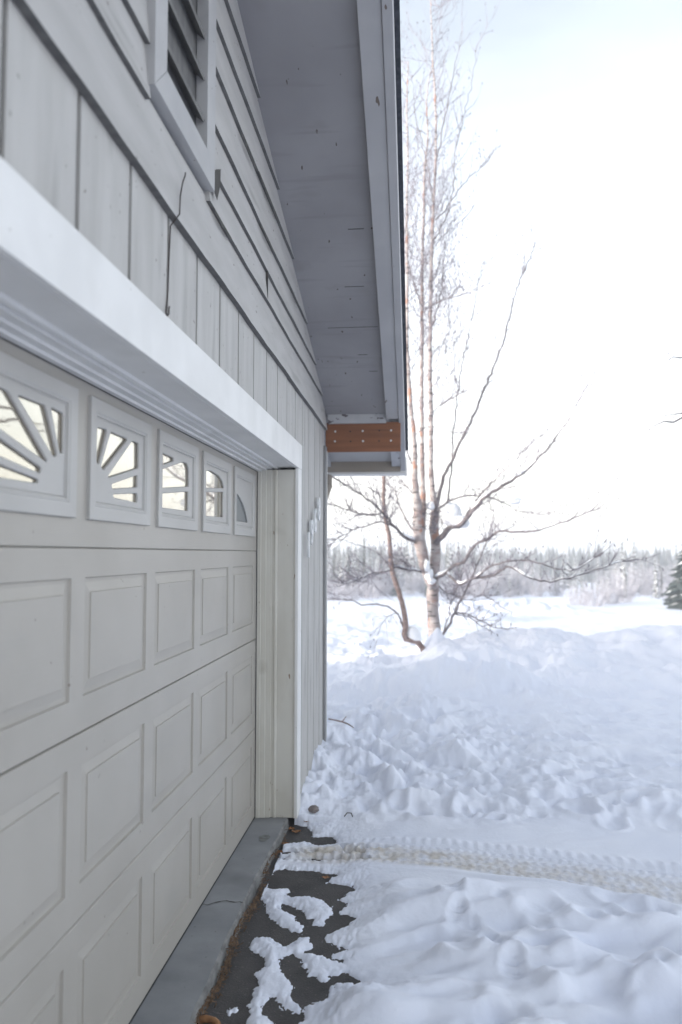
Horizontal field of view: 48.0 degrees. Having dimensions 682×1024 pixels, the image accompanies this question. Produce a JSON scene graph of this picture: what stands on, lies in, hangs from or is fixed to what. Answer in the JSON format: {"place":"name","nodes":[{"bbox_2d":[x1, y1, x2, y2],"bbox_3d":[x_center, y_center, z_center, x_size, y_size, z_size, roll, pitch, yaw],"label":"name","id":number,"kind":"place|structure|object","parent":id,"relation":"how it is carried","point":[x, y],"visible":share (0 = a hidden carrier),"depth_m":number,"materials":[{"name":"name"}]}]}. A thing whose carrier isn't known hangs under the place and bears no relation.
{"place":"outdoors","nodes":[
{"label":"outdoors","id":0,"kind":"place"},
{"bbox_2d":[204,818,360,1023],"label":"driveway","id":1,"kind":"structure","parent":0,"point":[241,980],"depth_m":3.21,"materials":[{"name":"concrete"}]},
{"bbox_2d":[197,1015,220,1023],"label":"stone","id":2,"kind":"object","parent":1,"relation":"on","point":[208,1019],"visible":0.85,"depth_m":2.66,"materials":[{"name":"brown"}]},
{"bbox_2d":[194,829,287,1023],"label":"plant litter","id":3,"kind":"object","parent":1,"relation":"on","point":[227,963],"visible":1,"depth_m":3.15,"materials":[{"name":"brown plant"}]},
{"bbox_2d":[226,557,681,1023],"bbox_3d":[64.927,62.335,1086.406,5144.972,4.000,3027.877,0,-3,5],"label":"snow ground","id":4,"kind":"structure","parent":0,"point":[506,848],"depth_m":4.53,"materials":[{"name":"white snow"}]},
{"bbox_2d":[0,0,407,1023],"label":"garage","id":5,"kind":"structure","parent":4,"relation":"on","point":[202,338],"depth_m":2.68,"materials":[{"name":"paint"}]},
{"bbox_2d":[0,338,257,1023],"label":"garage door","id":6,"kind":"structure","parent":5,"relation":"in","point":[128,541],"depth_m":2.43,"materials":[{"name":"metal"}]},
{"bbox_2d":[130,817,288,1023],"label":"concrete sill","id":7,"kind":"structure","parent":4,"relation":"on","point":[185,982],"depth_m":3.18,"materials":[{"name":"grey concrete"}]},
{"bbox_2d":[308,805,318,812],"bbox_3d":[-0.168,1.826,4.707,0.070,0.040,0.091,0,-3,5],"label":"stone","id":8,"kind":"object","parent":4,"relation":"on","point":[313,809],"visible":1,"depth_m":4.68,"materials":[{"name":"grey stone"}]},
{"bbox_2d":[327,541,330,582],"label":"distant spruce","id":9,"kind":"object","parent":4,"relation":"on","point":[328,564],"visible":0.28,"depth_m":66.44,"materials":[{"name":"grey plant"}]},
{"bbox_2d":[328,548,331,583],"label":"distant spruce","id":10,"kind":"object","parent":4,"relation":"on","point":[330,560],"visible":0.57,"depth_m":66.55,"materials":[{"name":"grey plant"}]},
{"bbox_2d":[327,578,337,593],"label":"frosted shrub","id":11,"kind":"object","parent":4,"relation":"on","point":[331,586],"visible":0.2,"depth_m":42.07,"materials":[{"name":"white plant"}]},
{"bbox_2d":[331,548,336,591],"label":"dark spruce","id":12,"kind":"object","parent":4,"relation":"on","point":[333,576],"visible":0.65,"depth_m":45.10,"materials":[{"name":"grey plant"}]},
{"bbox_2d":[337,552,343,592],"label":"distant spruce","id":13,"kind":"object","parent":4,"relation":"on","point":[340,570],"visible":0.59,"depth_m":38.84,"materials":[{"name":"grey plant"}]},
{"bbox_2d":[328,717,353,727],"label":"fallen twig","id":14,"kind":"object","parent":4,"relation":"on","point":[342,721],"visible":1,"depth_m":6.31,"materials":[{"name":"brown wood"}]},
{"bbox_2d":[327,580,358,600],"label":"willow shrub","id":15,"kind":"object","parent":4,"relation":"on","point":[336,590],"visible":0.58,"depth_m":32.85,"materials":[{"name":"white plant"}]},
{"bbox_2d":[336,578,357,595],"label":"frosted shrub","id":16,"kind":"object","parent":4,"relation":"on","point":[346,588],"visible":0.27,"depth_m":38.41,"materials":[{"name":"white plant"}]},
{"bbox_2d":[343,547,353,590],"bbox_3d":[0.512,3.369,44.242,0.946,3.071,0.812,-1,-3,27],"label":"distant spruce","id":17,"kind":"object","parent":4,"relation":"on","point":[349,568],"visible":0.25,"depth_m":44.25,"materials":[{"name":"grey plant"}]},
{"bbox_2d":[345,551,351,592],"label":"distant spruce","id":18,"kind":"object","parent":4,"relation":"on","point":[348,566],"visible":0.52,"depth_m":38.89,"materials":[{"name":"grey plant"}]},
{"bbox_2d":[336,583,371,600],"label":"willow shrub","id":19,"kind":"object","parent":4,"relation":"on","point":[354,594],"visible":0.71,"depth_m":33.79,"materials":[{"name":"white plant"}]},
{"bbox_2d":[361,552,365,594],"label":"distant spruce","id":20,"kind":"object","parent":4,"relation":"on","point":[364,567],"visible":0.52,"depth_m":41.52,"materials":[{"name":"grey plant"}]},
{"bbox_2d":[361,535,366,585],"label":"distant spruce","id":21,"kind":"object","parent":4,"relation":"on","point":[364,554],"visible":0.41,"depth_m":47.59,"materials":[{"name":"grey plant"}]},
{"bbox_2d":[347,565,387,596],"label":"frosted shrub","id":22,"kind":"object","parent":4,"relation":"on","point":[370,582],"visible":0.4,"depth_m":36.95,"materials":[{"name":"grey plant"}]},
{"bbox_2d":[367,547,372,580],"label":"distant spruce","id":23,"kind":"object","parent":4,"relation":"on","point":[370,559],"visible":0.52,"depth_m":53.40,"materials":[{"name":"grey plant"}]},
{"bbox_2d":[358,579,392,598],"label":"willow shrub","id":24,"kind":"object","parent":4,"relation":"on","point":[376,593],"visible":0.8,"depth_m":35.74,"materials":[{"name":"white plant"}]},
{"bbox_2d":[327,454,432,657],"bbox_3d":[0.314,-0.451,11.393,2.084,5.350,1.169,0,-3,5],"label":"young birch","id":25,"kind":"object","parent":4,"relation":"on","point":[410,634],"visible":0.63,"depth_m":11.40,"materials":[{"name":"brown plant"}]},
{"bbox_2d":[364,570,396,595],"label":"frosted shrub","id":26,"kind":"object","parent":4,"relation":"on","point":[382,585],"visible":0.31,"depth_m":38.70,"materials":[{"name":"grey plant"}]},
{"bbox_2d":[378,548,384,594],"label":"distant spruce","id":27,"kind":"object","parent":4,"relation":"on","point":[381,567],"visible":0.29,"depth_m":40.33,"materials":[{"name":"grey plant"}]},
{"bbox_2d":[378,563,411,595],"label":"frosted shrub","id":28,"kind":"object","parent":4,"relation":"on","point":[392,592],"visible":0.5,"depth_m":39.68,"materials":[{"name":"grey plant"}]},
{"bbox_2d":[391,550,399,596],"bbox_3d":[2.796,3.176,38.860,0.535,2.649,0.478,-2,-4,28],"label":"distant spruce","id":29,"kind":"object","parent":4,"relation":"on","point":[393,588],"visible":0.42,"depth_m":38.78,"materials":[{"name":"grey plant"}]},
{"bbox_2d":[398,553,404,591],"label":"distant spruce","id":30,"kind":"object","parent":4,"relation":"on","point":[401,577],"visible":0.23,"depth_m":46.98,"materials":[{"name":"grey plant"}]},
{"bbox_2d":[390,572,423,593],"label":"frosted shrub","id":31,"kind":"object","parent":4,"relation":"on","point":[411,589],"visible":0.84,"depth_m":41.91,"materials":[{"name":"grey plant"}]},
{"bbox_2d":[404,540,410,588],"bbox_3d":[4.274,3.481,49.055,0.686,3.617,0.629,0,-3,-2],"label":"distant spruce","id":32,"kind":"object","parent":4,"relation":"on","point":[407,550],"visible":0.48,"depth_m":49.03,"materials":[{"name":"grey plant"}]},
{"bbox_2d":[408,542,416,585],"bbox_3d":[5.641,4.210,59.597,1.130,3.815,1.009,-1,-3,22],"label":"distant spruce","id":33,"kind":"object","parent":4,"relation":"on","point":[411,556],"visible":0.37,"depth_m":59.55,"materials":[{"name":"grey plant"}]},
{"bbox_2d":[406,575,425,591],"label":"frosted shrub","id":34,"kind":"object","parent":4,"relation":"on","point":[416,583],"visible":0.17,"depth_m":45.23,"materials":[{"name":"grey plant"}]},
{"bbox_2d":[407,572,441,593],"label":"frosted shrub","id":35,"kind":"object","parent":4,"relation":"on","point":[422,591],"visible":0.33,"depth_m":42.78,"materials":[{"name":"grey plant"}]},
{"bbox_2d":[444,542,447,589],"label":"distant spruce","id":36,"kind":"object","parent":4,"relation":"on","point":[446,556],"visible":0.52,"depth_m":51.92,"materials":[{"name":"grey plant"}]},
{"bbox_2d":[443,539,450,582],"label":"distant spruce","id":37,"kind":"object","parent":4,"relation":"on","point":[448,547],"visible":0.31,"depth_m":65.79,"materials":[{"name":"grey plant"}]},
{"bbox_2d":[444,552,451,594],"bbox_3d":[5.637,3.285,40.030,0.609,2.519,0.435,-1,-3,15],"label":"distant spruce","id":38,"kind":"object","parent":4,"relation":"on","point":[448,566],"visible":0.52,"depth_m":40.02,"materials":[{"name":"grey plant"}]},
{"bbox_2d":[449,544,454,583],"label":"distant spruce","id":39,"kind":"object","parent":4,"relation":"on","point":[450,550],"visible":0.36,"depth_m":40.48,"materials":[{"name":"grey plant"}]},
{"bbox_2d":[452,540,456,569],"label":"distant spruce","id":40,"kind":"object","parent":4,"relation":"on","point":[454,551],"visible":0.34,"depth_m":74.13,"materials":[{"name":"grey plant"}]},
{"bbox_2d":[439,570,472,598],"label":"frosted shrub","id":41,"kind":"object","parent":4,"relation":"on","point":[448,588],"visible":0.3,"depth_m":35.80,"materials":[{"name":"white plant"}]},
{"bbox_2d":[455,541,463,593],"bbox_3d":[6.225,3.086,40.525,0.618,3.130,0.565,-2,-4,36],"label":"distant spruce","id":42,"kind":"object","parent":4,"relation":"on","point":[459,566],"visible":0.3,"depth_m":40.50,"materials":[{"name":"grey plant"}]},
{"bbox_2d":[439,553,484,594],"bbox_3d":[5.901,3.285,40.733,3.038,2.390,3.520,3,-4,-44],"label":"frosted shrub","id":43,"kind":"object","parent":4,"relation":"on","point":[452,574],"visible":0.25,"depth_m":40.62,"materials":[{"name":"grey plant"}]},
{"bbox_2d":[447,578,482,598],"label":"willow shrub","id":44,"kind":"object","parent":4,"relation":"on","point":[460,590],"visible":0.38,"depth_m":35.33,"materials":[{"name":"white plant"}]},
{"bbox_2d":[462,579,480,595],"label":"frosted shrub","id":45,"kind":"object","parent":4,"relation":"on","point":[472,589],"visible":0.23,"depth_m":39.80,"materials":[{"name":"white plant"}]},
{"bbox_2d":[460,561,506,596],"bbox_3d":[7.252,3.375,38.877,2.402,2.000,2.360,0,-3,5],"label":"frosted shrub","id":46,"kind":"object","parent":4,"relation":"on","point":[481,588],"visible":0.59,"depth_m":38.59,"materials":[{"name":"grey plant"}]},
{"bbox_2d":[469,570,506,594],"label":"frosted shrub","id":47,"kind":"object","parent":4,"relation":"on","point":[492,586],"visible":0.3,"depth_m":39.90,"materials":[{"name":"grey plant"}]},
{"bbox_2d":[495,563,499,594],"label":"distant spruce","id":48,"kind":"object","parent":4,"relation":"on","point":[497,593],"visible":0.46,"depth_m":40.34,"materials":[{"name":"grey plant"}]},
{"bbox_2d":[327,0,671,636],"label":"birch tree","id":49,"kind":"object","parent":4,"relation":"on","point":[452,516],"visible":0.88,"depth_m":11.83,"materials":[{"name":"brown plant"}]},
{"bbox_2d":[328,542,680,582],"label":"forest","id":50,"kind":"object","parent":4,"relation":"on","point":[572,556],"visible":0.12,"depth_m":88.27,"materials":[{"name":"grey plant"}]},
{"bbox_2d":[477,554,535,592],"bbox_3d":[9.420,3.444,42.526,3.509,2.389,3.029,3,-4,-43],"label":"frosted shrub","id":51,"kind":"object","parent":4,"relation":"on","point":[516,572],"visible":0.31,"depth_m":42.37,"materials":[{"name":"grey plant"}]},
{"bbox_2d":[494,574,524,595],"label":"frosted shrub","id":52,"kind":"object","parent":4,"relation":"on","point":[511,582],"visible":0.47,"depth_m":39.68,"materials":[{"name":"white plant"}]},
{"bbox_2d":[492,569,528,588],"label":"frosted shrub","id":53,"kind":"object","parent":4,"relation":"on","point":[514,579],"visible":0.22,"depth_m":42.48,"materials":[{"name":"grey plant"}]},
{"bbox_2d":[498,585,524,597],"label":"willow shrub","id":54,"kind":"object","parent":4,"relation":"on","point":[510,591],"visible":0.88,"depth_m":37.06,"materials":[{"name":"white plant"}]},
{"bbox_2d":[493,570,531,595],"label":"frosted shrub","id":55,"kind":"object","parent":4,"relation":"on","point":[507,584],"visible":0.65,"depth_m":39.30,"materials":[{"name":"grey plant"}]},
{"bbox_2d":[506,557,549,590],"bbox_3d":[10.687,3.737,44.773,2.991,2.193,2.582,0,-3,9],"label":"frosted shrub","id":56,"kind":"object","parent":4,"relation":"on","point":[529,573],"visible":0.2,"depth_m":44.55,"materials":[{"name":"grey plant"}]},
{"bbox_2d":[519,580,537,594],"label":"frosted shrub","id":57,"kind":"object","parent":4,"relation":"on","point":[526,590],"visible":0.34,"depth_m":42.08,"materials":[{"name":"white plant"}]},
{"bbox_2d":[531,564,535,590],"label":"distant spruce","id":58,"kind":"object","parent":4,"relation":"on","point":[532,573],"visible":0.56,"depth_m":42.52,"materials":[{"name":"grey plant"}]},
{"bbox_2d":[521,578,554,596],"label":"frosted shrub","id":59,"kind":"object","parent":4,"relation":"on","point":[538,593],"visible":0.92,"depth_m":38.41,"materials":[{"name":"white plant"}]},
{"bbox_2d":[530,570,553,589],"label":"frosted shrub","id":60,"kind":"object","parent":4,"relation":"on","point":[538,578],"visible":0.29,"depth_m":49.96,"materials":[{"name":"white plant"}]},
{"bbox_2d":[544,550,547,584],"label":"distant spruce","id":61,"kind":"object","parent":4,"relation":"on","point":[545,568],"visible":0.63,"depth_m":69.45,"materials":[{"name":"grey plant"}]},
{"bbox_2d":[542,577,561,591],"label":"frosted shrub","id":62,"kind":"object","parent":4,"relation":"on","point":[551,584],"visible":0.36,"depth_m":48.35,"materials":[{"name":"white plant"}]},
{"bbox_2d":[544,579,568,595],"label":"frosted shrub","id":63,"kind":"object","parent":4,"relation":"on","point":[557,590],"visible":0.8,"depth_m":39.85,"materials":[{"name":"white plant"}]},
{"bbox_2d":[560,561,564,587],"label":"distant spruce","id":64,"kind":"object","parent":4,"relation":"on","point":[562,575],"visible":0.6,"depth_m":52.69,"materials":[{"name":"grey plant"}]},
{"bbox_2d":[559,552,568,585],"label":"distant spruce","id":65,"kind":"object","parent":4,"relation":"on","point":[564,556],"visible":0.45,"depth_m":57.85,"materials":[{"name":"grey plant"}]},
{"bbox_2d":[571,558,578,587],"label":"distant spruce","id":66,"kind":"object","parent":4,"relation":"on","point":[574,570],"visible":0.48,"depth_m":59.38,"materials":[{"name":"grey plant"}]},
{"bbox_2d":[575,557,579,585],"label":"distant spruce","id":67,"kind":"object","parent":4,"relation":"on","point":[577,572],"visible":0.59,"depth_m":64.72,"materials":[{"name":"grey plant"}]},
{"bbox_2d":[559,584,603,604],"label":"willow shrub","id":68,"kind":"object","parent":4,"relation":"on","point":[573,603],"visible":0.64,"depth_m":29.97,"materials":[{"name":"white plant"}]},
{"bbox_2d":[572,582,625,606],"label":"willow shrub","id":69,"kind":"object","parent":4,"relation":"on","point":[597,602],"visible":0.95,"depth_m":28.82,"materials":[{"name":"white plant"}]},
{"bbox_2d":[592,571,621,587],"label":"frosted shrub","id":70,"kind":"object","parent":4,"relation":"on","point":[606,577],"visible":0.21,"depth_m":46.88,"materials":[{"name":"white plant"}]},
{"bbox_2d":[591,569,623,592],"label":"frosted shrub","id":71,"kind":"object","parent":4,"relation":"on","point":[612,582],"visible":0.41,"depth_m":44.85,"materials":[{"name":"white plant"}]},
{"bbox_2d":[605,570,610,596],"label":"distant spruce","id":72,"kind":"object","parent":4,"relation":"on","point":[607,582],"visible":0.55,"depth_m":38.94,"materials":[{"name":"grey plant"}]},
{"bbox_2d":[583,573,638,603],"bbox_3d":[10.951,3.105,30.859,1.948,1.336,1.914,3,-4,-42],"label":"willow shrub","id":73,"kind":"object","parent":4,"relation":"on","point":[618,598],"visible":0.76,"depth_m":30.83,"materials":[{"name":"white plant"}]},
{"bbox_2d":[619,541,623,580],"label":"distant spruce","id":74,"kind":"object","parent":4,"relation":"on","point":[621,555],"visible":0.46,"depth_m":46.01,"materials":[{"name":"grey plant"}]},
{"bbox_2d":[621,551,628,584],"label":"dark spruce","id":75,"kind":"object","parent":4,"relation":"on","point":[625,566],"visible":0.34,"depth_m":42.54,"materials":[{"name":"grey plant"}]},
{"bbox_2d":[622,562,628,596],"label":"distant spruce","id":76,"kind":"object","parent":4,"relation":"on","point":[624,568],"visible":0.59,"depth_m":37.22,"materials":[{"name":"grey plant"}]},
{"bbox_2d":[604,579,649,602],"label":"willow shrub","id":77,"kind":"object","parent":4,"relation":"on","point":[630,597],"visible":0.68,"depth_m":32.66,"materials":[{"name":"white plant"}]},
{"bbox_2d":[605,562,650,593],"bbox_3d":[15.691,3.634,41.528,2.460,1.918,2.123,2,-4,-36],"label":"frosted shrub","id":78,"kind":"object","parent":4,"relation":"on","point":[634,579],"visible":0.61,"depth_m":41.43,"materials":[{"name":"grey plant"}]},
{"bbox_2d":[630,554,636,589],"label":"distant spruce","id":79,"kind":"object","parent":4,"relation":"on","point":[634,566],"visible":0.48,"depth_m":46.42,"materials":[{"name":"grey plant"}]},
{"bbox_2d":[631,541,637,575],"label":"distant spruce","id":80,"kind":"object","parent":4,"relation":"on","point":[634,550],"visible":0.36,"depth_m":50.62,"materials":[{"name":"grey plant"}]},
{"bbox_2d":[609,553,669,591],"bbox_3d":[18.656,3.852,48.512,3.573,2.585,3.084,1,-3,-15],"label":"frosted shrub","id":81,"kind":"object","parent":4,"relation":"on","point":[641,566],"visible":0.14,"depth_m":48.26,"materials":[{"name":"grey plant"}]},
{"bbox_2d":[630,574,662,595],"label":"frosted shrub","id":82,"kind":"object","parent":4,"relation":"on","point":[644,589],"visible":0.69,"depth_m":41.14,"materials":[{"name":"white plant"}]},
{"bbox_2d":[622,558,671,592],"bbox_3d":[17.993,3.743,44.970,2.907,2.251,3.368,2,-4,-29],"label":"frosted shrub","id":83,"kind":"object","parent":4,"relation":"on","point":[657,572],"visible":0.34,"depth_m":44.97,"materials":[{"name":"grey plant"}]},
{"bbox_2d":[636,569,671,594],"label":"frosted shrub","id":84,"kind":"object","parent":4,"relation":"on","point":[654,580],"visible":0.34,"depth_m":41.77,"materials":[{"name":"white plant"}]},
{"bbox_2d":[651,558,660,597],"bbox_3d":[15.197,3.270,36.944,0.512,2.164,0.374,-1,-3,18],"label":"distant spruce","id":85,"kind":"object","parent":4,"relation":"on","point":[655,586],"visible":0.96,"depth_m":36.88,"materials":[{"name":"white plant"}]},
{"bbox_2d":[631,352,681,437],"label":"roadside tree","id":86,"kind":"object","parent":4,"relation":"on","point":[674,421],"visible":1,"depth_m":10.09,"materials":[{"name":"brown plant"}]},
{"bbox_2d":[641,567,671,588],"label":"frosted shrub","id":87,"kind":"object","parent":4,"relation":"on","point":[654,577],"visible":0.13,"depth_m":47.01,"materials":[{"name":"grey plant"}]},
{"bbox_2d":[660,566,663,596],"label":"distant spruce","id":88,"kind":"object","parent":4,"relation":"on","point":[661,581],"visible":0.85,"depth_m":38.83,"materials":[{"name":"plant"}]},
{"bbox_2d":[656,582,668,597],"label":"frosted shrub","id":89,"kind":"object","parent":4,"relation":"on","point":[663,590],"visible":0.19,"depth_m":34.87,"materials":[{"name":"white plant"}]},
{"bbox_2d":[660,562,674,582],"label":"frosted shrub","id":90,"kind":"object","parent":4,"relation":"on","point":[668,571],"visible":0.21,"depth_m":46.99,"materials":[{"name":"grey plant"}]},
{"bbox_2d":[658,544,681,609],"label":"spruce tree","id":91,"kind":"object","parent":4,"relation":"on","point":[673,592],"visible":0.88,"depth_m":26.78,"materials":[{"name":"green plant"}]},
{"bbox_2d":[673,545,678,579],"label":"distant spruce","id":92,"kind":"object","parent":4,"relation":"on","point":[675,555],"visible":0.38,"depth_m":47.29,"materials":[{"name":"plant"}]},
{"bbox_2d":[327,0,681,553],"label":"sky","id":93,"kind":"structure","parent":0,"point":[582,99],"materials":[{"name":"white"}]},
{"bbox_2d":[331,549,681,556],"bbox_3d":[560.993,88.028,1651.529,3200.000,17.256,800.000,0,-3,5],"label":"distant hill","id":94,"kind":"structure","parent":0,"point":[651,551],"depth_m":1482.20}
]}

